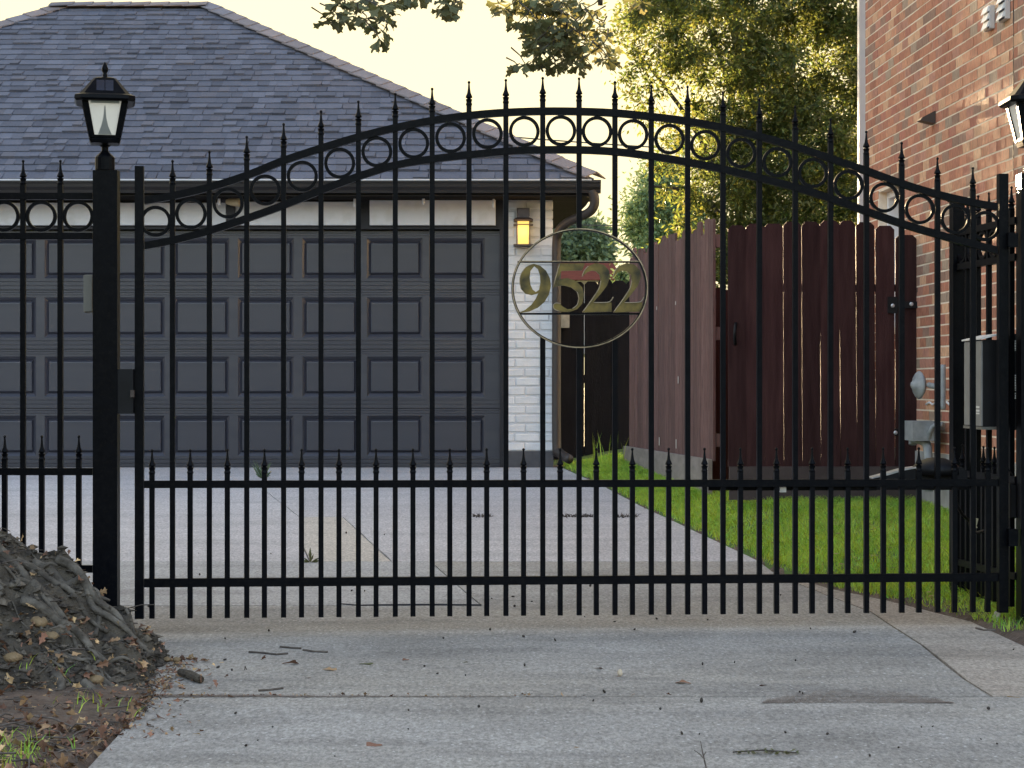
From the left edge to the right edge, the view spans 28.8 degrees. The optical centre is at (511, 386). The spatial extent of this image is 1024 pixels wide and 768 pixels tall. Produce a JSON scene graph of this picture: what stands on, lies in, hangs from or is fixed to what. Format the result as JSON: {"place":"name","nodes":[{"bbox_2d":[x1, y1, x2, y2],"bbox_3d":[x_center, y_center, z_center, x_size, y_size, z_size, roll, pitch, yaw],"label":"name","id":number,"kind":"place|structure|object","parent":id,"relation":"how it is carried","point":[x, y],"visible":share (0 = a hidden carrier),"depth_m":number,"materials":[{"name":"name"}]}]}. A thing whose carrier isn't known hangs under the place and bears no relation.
{"place":"outdoors","nodes":[
{"label":"outdoors","id":0,"kind":"place"},
{"bbox_2d":[0,0,856,289],"label":"sky","id":1,"kind":"structure","parent":0,"point":[426,52],"materials":[{"name":"white"}]},
{"bbox_2d":[151,692,833,697],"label":"joint dirt","id":2,"kind":"structure","parent":0,"point":[205,695],"depth_m":6.89,"materials":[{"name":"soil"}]},
{"bbox_2d":[0,467,1023,767],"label":"driveway","id":3,"kind":"structure","parent":0,"point":[650,657],"depth_m":7.71,"materials":[{"name":"concrete"}]},
{"bbox_2d":[0,527,246,767],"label":"fallen twigs","id":4,"kind":"object","parent":3,"relation":"on","point":[8,726],"visible":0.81,"depth_m":6.37,"materials":[{"name":"brown wood"}]},
{"bbox_2d":[172,657,180,661],"bbox_3d":[-1.275,1.039,7.595,0.032,0.021,0.031,0,0,0],"label":"wood disc","id":5,"kind":"object","parent":3,"relation":"on","point":[176,659],"visible":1,"depth_m":7.59,"materials":[{"name":"beige wood"}]},
{"bbox_2d":[93,625,265,737],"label":"leaf litter","id":6,"kind":"object","parent":3,"relation":"on","point":[164,686],"visible":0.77,"depth_m":6.94,"materials":[{"name":"brown plant"}]},
{"bbox_2d":[177,669,203,682],"bbox_3d":[-1.160,1.045,7.219,0.032,0.036,0.187,0,0,-34],"label":"broken branch","id":7,"kind":"object","parent":3,"relation":"on","point":[193,675],"visible":1,"depth_m":7.20,"materials":[{"name":"brown plant"}]},
{"bbox_2d":[252,460,271,477],"bbox_3d":[-2.087,0.691,16.677,0.176,0.158,0.046,0,0,0],"label":"weed","id":8,"kind":"object","parent":3,"relation":"on","point":[258,472],"visible":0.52,"depth_m":16.67,"materials":[{"name":"green plant"}]},
{"bbox_2d":[248,651,287,654],"bbox_3d":[-0.955,1.040,7.785,0.164,0.009,0.040,0,0,13],"label":"stick","id":9,"kind":"object","parent":3,"relation":"on","point":[268,653],"visible":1,"depth_m":7.78,"materials":[{"name":"brown wood"}]},
{"bbox_2d":[258,687,283,691],"bbox_3d":[-0.846,1.063,7.014,0.095,0.008,0.013,0,0,-31],"label":"stick","id":10,"kind":"object","parent":3,"relation":"on","point":[271,689],"visible":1,"depth_m":7.01,"materials":[{"name":"wood"}]},
{"bbox_2d":[280,646,300,648],"bbox_3d":[-0.879,1.035,7.923,0.096,0.008,0.012,0,0,23],"label":"stick","id":11,"kind":"object","parent":3,"relation":"on","point":[290,647],"visible":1,"depth_m":7.92,"materials":[{"name":"wood"}]},
{"bbox_2d":[304,548,317,562],"bbox_3d":[-1.088,0.911,10.787,0.105,0.088,0.032,0,0,-3],"label":"weed","id":12,"kind":"object","parent":3,"relation":"on","point":[310,558],"visible":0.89,"depth_m":10.79,"materials":[{"name":"green plant"}]},
{"bbox_2d":[303,649,327,652],"bbox_3d":[-0.776,1.038,7.838,0.114,0.008,0.022,0,0,26],"label":"stick","id":13,"kind":"object","parent":3,"relation":"on","point":[315,651],"visible":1,"depth_m":7.83,"materials":[{"name":"wood"}]},
{"bbox_2d":[366,742,381,746],"bbox_3d":[-0.427,1.096,6.090,0.059,0.022,0.036,0,0,-31],"label":"dry leaf","id":14,"kind":"object","parent":3,"relation":"on","point":[371,744],"visible":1,"depth_m":6.09,"materials":[{"name":"brown plant"}]},
{"bbox_2d":[342,603,480,605],"bbox_3d":[-0.466,1.000,9.133,0.651,0.011,0.051,0,0,4],"label":"steel strip","id":15,"kind":"object","parent":3,"relation":"on","point":[409,604],"visible":0.66,"depth_m":9.13,"materials":[{"name":"grey metal"}]},
{"bbox_2d":[136,609,1022,766],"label":"pale debris","id":16,"kind":"object","parent":3,"relation":"on","point":[573,720],"visible":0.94,"depth_m":6.55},
{"bbox_2d":[147,567,1022,766],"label":"fine debris","id":17,"kind":"object","parent":3,"relation":"on","point":[564,709],"visible":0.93,"depth_m":6.62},
{"bbox_2d":[617,669,622,675],"bbox_3d":[0.394,1.043,7.286,0.017,0.027,0.017,0,0,-23],"label":"acorn","id":18,"kind":"object","parent":3,"relation":"on","point":[619,672],"visible":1,"depth_m":7.28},
{"bbox_2d":[694,741,706,767],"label":"twig","id":19,"kind":"object","parent":3,"relation":"on","point":[703,754],"visible":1,"depth_m":5.76,"materials":[{"name":"grey wood"}]},
{"bbox_2d":[733,748,798,754],"bbox_3d":[0.760,1.091,5.975,0.198,0.013,0.086,0,0,0],"label":"leafy sprig","id":20,"kind":"object","parent":3,"relation":"on","point":[771,750],"visible":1,"depth_m":5.97,"materials":[{"name":"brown wood"}]},
{"bbox_2d":[762,688,952,702],"bbox_3d":[1.173,1.069,6.911,0.657,0.009,0.287,0,0,0],"label":"dirt patch","id":21,"kind":"object","parent":3,"relation":"on","point":[862,695],"visible":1,"depth_m":6.83,"materials":[{"name":"grey soil"}]},
{"bbox_2d":[975,627,995,630],"bbox_3d":[1.985,1.021,8.397,0.093,0.009,0.037,0,0,40],"label":"stick","id":22,"kind":"object","parent":3,"relation":"on","point":[985,629],"visible":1,"depth_m":8.38,"materials":[{"name":"wood"}]},
{"bbox_2d":[0,449,1023,767],"bbox_3d":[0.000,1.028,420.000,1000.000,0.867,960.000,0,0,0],"label":"ground","id":23,"kind":"structure","parent":0,"point":[90,711],"depth_m":6.71,"materials":[{"name":"soil"}]},
{"bbox_2d":[0,160,92,572],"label":"iron fence","id":24,"kind":"object","parent":23,"relation":"on","point":[60,236],"visible":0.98,"depth_m":8.27,"materials":[{"name":"black metal"}]},
{"bbox_2d":[0,653,140,767],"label":"verge grass","id":25,"kind":"structure","parent":23,"relation":"on","point":[21,749],"depth_m":5.92,"materials":[{"name":"green plant"}]},
{"bbox_2d":[0,528,178,767],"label":"leaf litter","id":26,"kind":"object","parent":23,"relation":"on","point":[63,759],"visible":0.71,"depth_m":6.47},
{"bbox_2d":[86,675,103,683],"bbox_3d":[-1.468,1.030,7.019,0.060,0.037,0.057,0,0,38],"label":"stone","id":27,"kind":"object","parent":23,"relation":"on","point":[97,679],"visible":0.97,"depth_m":7.00,"materials":[{"name":"beige stone"}]},
{"bbox_2d":[93,170,134,606],"bbox_3d":[-1.638,0.108,8.232,0.172,1.998,0.075,0,0,0],"label":"gate post","id":28,"kind":"object","parent":23,"relation":"on","point":[113,391],"visible":0.88,"depth_m":8.21,"materials":[{"name":"metal"}]},
{"bbox_2d":[83,275,92,312],"bbox_3d":[-1.757,-0.386,8.309,0.036,0.158,0.082,0,0,0],"label":"keypad","id":29,"kind":"object","parent":28,"relation":"attached to","point":[87,293],"visible":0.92,"depth_m":8.27,"materials":[{"name":"beige plastic"}]},
{"bbox_2d":[74,62,135,169],"bbox_3d":[-1.680,-1.117,8.240,0.245,0.446,0.245,0,0,-11],"label":"lantern","id":30,"kind":"object","parent":28,"relation":"on","point":[104,102],"visible":1,"depth_m":8.17,"materials":[{"name":"metal"}]},
{"bbox_2d":[0,1,605,466],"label":"garage","id":31,"kind":"structure","parent":23,"relation":"on","point":[198,81],"depth_m":18.10,"materials":[{"name":"brick"}]},
{"bbox_2d":[221,198,239,220],"bbox_3d":[-2.524,-1.579,17.898,0.178,0.250,0.175,0,0,0],"label":"flood light","id":32,"kind":"object","parent":31,"relation":"attached to","point":[231,203],"visible":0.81,"depth_m":17.85,"materials":[{"name":"beige"}]},
{"bbox_2d":[0,230,499,466],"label":"garage door","id":33,"kind":"structure","parent":31,"relation":"in","point":[227,245],"depth_m":18.10,"materials":[{"name":"grey metal"}]},
{"bbox_2d":[513,208,532,246],"bbox_3d":[0.101,-1.431,17.915,0.176,0.342,0.176,0,0,0],"label":"wall lantern","id":34,"kind":"object","parent":31,"relation":"attached to","point":[523,219],"depth_m":17.86,"materials":[{"name":"yellow glass"}]},
{"bbox_2d":[0,0,653,734],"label":"oak tree","id":35,"kind":"object","parent":23,"relation":"on","point":[38,592],"visible":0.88,"depth_m":7.46,"materials":[{"name":"green plant"}]},
{"bbox_2d":[3,651,22,662],"bbox_3d":[-1.741,0.945,6.962,0.068,0.042,0.065,0,0,-29],"label":"stone","id":36,"kind":"object","parent":35,"relation":"on","point":[14,656],"visible":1,"depth_m":6.94,"materials":[{"name":"beige stone"}]},
{"bbox_2d":[31,616,48,626],"bbox_3d":[-1.702,0.846,7.180,0.065,0.042,0.069,0,0,-36],"label":"stone","id":37,"kind":"object","parent":35,"relation":"on","point":[39,621],"visible":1,"depth_m":7.16,"materials":[{"name":"beige stone"}]},
{"bbox_2d":[46,631,59,639],"bbox_3d":[-1.647,0.892,7.141,0.062,0.037,0.060,0,0,0],"label":"stone","id":38,"kind":"object","parent":35,"relation":"on","point":[54,635],"visible":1,"depth_m":7.12,"materials":[{"name":"beige stone"}]},
{"bbox_2d":[561,263,615,284],"bbox_3d":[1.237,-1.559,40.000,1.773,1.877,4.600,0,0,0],"label":"distant house","id":39,"kind":"structure","parent":23,"relation":"on","point":[586,277],"depth_m":38.35,"materials":[{"name":"white paint"}]},
{"bbox_2d":[553,210,625,265],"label":"round tree","id":40,"kind":"object","parent":23,"relation":"on","point":[583,246],"visible":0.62,"depth_m":45.08,"materials":[{"name":"green plant"}]},
{"bbox_2d":[553,279,629,459],"bbox_3d":[0.762,-0.126,19.150,0.937,1.818,0.200,0,0,0],"label":"wooden fence","id":41,"kind":"object","parent":23,"relation":"on","point":[581,330],"visible":0.4,"depth_m":19.19,"materials":[{"name":"black wood"}]},
{"bbox_2d":[592,437,628,461],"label":"tall grass","id":42,"kind":"structure","parent":23,"relation":"on","point":[603,451],"depth_m":17.29,"materials":[{"name":"green plant"}]},
{"bbox_2d":[610,263,629,283],"bbox_3d":[1.509,-1.371,27.008,0.399,0.597,0.362,0,0,13],"label":"garden shrub","id":43,"kind":"object","parent":23,"relation":"on","point":[624,276],"visible":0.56,"depth_m":26.96,"materials":[{"name":"green plant"}]},
{"bbox_2d":[607,124,716,265],"bbox_3d":[2.323,-1.643,31.055,1.853,4.866,3.112,0,0,0],"label":"young tree","id":44,"kind":"object","parent":23,"relation":"on","point":[635,230],"visible":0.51,"depth_m":30.20,"materials":[{"name":"green plant"}]},
{"bbox_2d":[712,288,728,478],"bbox_3d":[1.516,0.019,14.600,0.147,1.482,0.018,0,0,0],"label":"fence post","id":45,"kind":"object","parent":23,"relation":"on","point":[716,469],"visible":0.15,"depth_m":14.59,"materials":[{"name":"brown wood"}]},
{"bbox_2d":[593,0,856,289],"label":"shade tree","id":46,"kind":"object","parent":23,"relation":"on","point":[781,91],"visible":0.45,"depth_m":21.86,"materials":[{"name":"green plant"}]},
{"bbox_2d":[857,0,1023,528],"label":"brick house","id":47,"kind":"structure","parent":23,"relation":"on","point":[940,79],"depth_m":12.71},
{"bbox_2d":[728,221,917,499],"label":"wooden gate","id":48,"kind":"structure","parent":47,"relation":"attached to","point":[812,339],"depth_m":13.19,"materials":[{"name":"brown wood"}]},
{"bbox_2d":[887,188,898,296],"bbox_3d":[2.735,-0.900,13.972,0.079,0.969,0.611,0,0,-3],"label":"window","id":49,"kind":"structure","parent":47,"relation":"in","point":[890,195],"depth_m":14.24,"materials":[{"name":"white paint"}]},
{"bbox_2d":[905,365,948,491],"bbox_3d":[2.596,0.259,12.608,0.230,0.790,0.636,0,0,0],"label":"gas meter","id":50,"kind":"object","parent":47,"relation":"attached to","point":[919,433],"visible":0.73,"depth_m":12.41,"materials":[{"name":"white paint"}]},
{"bbox_2d":[947,186,1015,606],"bbox_3d":[2.116,0.107,8.940,0.068,1.959,0.787,0,0,-7],"label":"iron fence","id":51,"kind":"object","parent":23,"relation":"on","point":[959,307],"visible":0.47,"depth_m":9.13,"materials":[{"name":"black metal"}]},
{"bbox_2d":[962,334,995,429],"bbox_3d":[2.063,-0.022,8.790,0.082,0.416,0.380,0,0,0],"label":"control box","id":52,"kind":"object","parent":51,"relation":"attached to","point":[985,384],"visible":0.84,"depth_m":8.62,"materials":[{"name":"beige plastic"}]},
{"bbox_2d":[1015,334,1015,429],"bbox_3d":[2.225,-0.020,8.728,0.150,0.418,0.144,0,0,0],"label":"battery box","id":53,"kind":"object","parent":51,"relation":"attached to","point":[1015,381],"visible":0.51,"depth_m":8.66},
{"bbox_2d":[992,611,1000,621],"bbox_3d":[2.084,0.991,8.600,0.026,0.042,0.080,0,0,0],"label":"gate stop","id":54,"kind":"object","parent":23,"relation":"on","point":[998,614],"visible":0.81,"depth_m":8.58,"materials":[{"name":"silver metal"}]},
{"bbox_2d":[1007,173,1023,624],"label":"gate post","id":55,"kind":"object","parent":23,"relation":"on","point":[1015,537],"visible":0.94,"depth_m":8.47,"materials":[{"name":"metal"}]},
{"bbox_2d":[135,77,1008,618],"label":"iron gate","id":56,"kind":"structure","parent":55,"relation":"attached to","point":[669,579],"depth_m":8.39,"materials":[{"name":"metal"}]},
{"bbox_2d":[708,457,967,491],"bbox_3d":[1.405,0.377,8.578,1.148,0.143,0.208,0,0,-11],"label":"gate opener","id":57,"kind":"object","parent":56,"relation":"attached to","point":[927,467],"visible":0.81,"depth_m":8.60,"materials":[{"name":"black metal"}]},
{"bbox_2d":[958,504,983,533],"bbox_3d":[1.980,0.555,8.731,0.171,0.192,0.097,0,0,-25],"label":"coiled cable","id":58,"kind":"object","parent":57,"relation":"hanging from","point":[963,515],"visible":0.56,"depth_m":8.72,"materials":[{"name":"black rubber"}]},
{"bbox_2d":[998,80,1023,147],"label":"lantern","id":59,"kind":"object","parent":55,"relation":"on","point":[1012,103],"visible":1,"depth_m":8.48,"materials":[{"name":"metal"}]},
{"bbox_2d":[472,513,639,517],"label":"joint grass","id":60,"kind":"structure","parent":0,"point":[583,515],"depth_m":13.34,"materials":[{"name":"green plant"}]},
{"bbox_2d":[552,228,623,229],"bbox_3d":[1.538,-3.174,40.000,11.282,0.210,0.018,0,0,0],"label":"power line","id":61,"kind":"object","parent":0,"point":[594,229],"visible":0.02,"depth_m":39.99,"materials":[{"name":"metal"}]},
{"bbox_2d":[572,225,621,225],"bbox_3d":[1.538,-3.251,40.000,11.282,0.183,0.022,0,0,0],"label":"power line","id":62,"kind":"object","parent":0,"point":[595,225],"visible":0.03,"depth_m":39.99,"materials":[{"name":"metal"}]},
{"bbox_2d":[518,137,696,149],"bbox_3d":[1.230,-4.004,32.000,9.027,0.661,0.024,0,0,0],"label":"power line","id":63,"kind":"object","parent":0,"point":[585,142],"visible":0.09,"depth_m":31.99,"materials":[{"name":"metal"}]},
{"bbox_2d":[563,452,1023,631],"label":"lawn","id":64,"kind":"structure","parent":0,"point":[678,499],"depth_m":11.54,"materials":[{"name":"green plant"}]},
{"bbox_2d":[623,219,719,494],"bbox_3d":[1.222,-0.219,15.750,0.094,1.953,3.523,0,0,-6],"label":"wooden fence","id":65,"kind":"object","parent":64,"relation":"on","point":[669,341],"visible":0.84,"depth_m":15.28,"materials":[{"name":"brown wood"}]}
]}

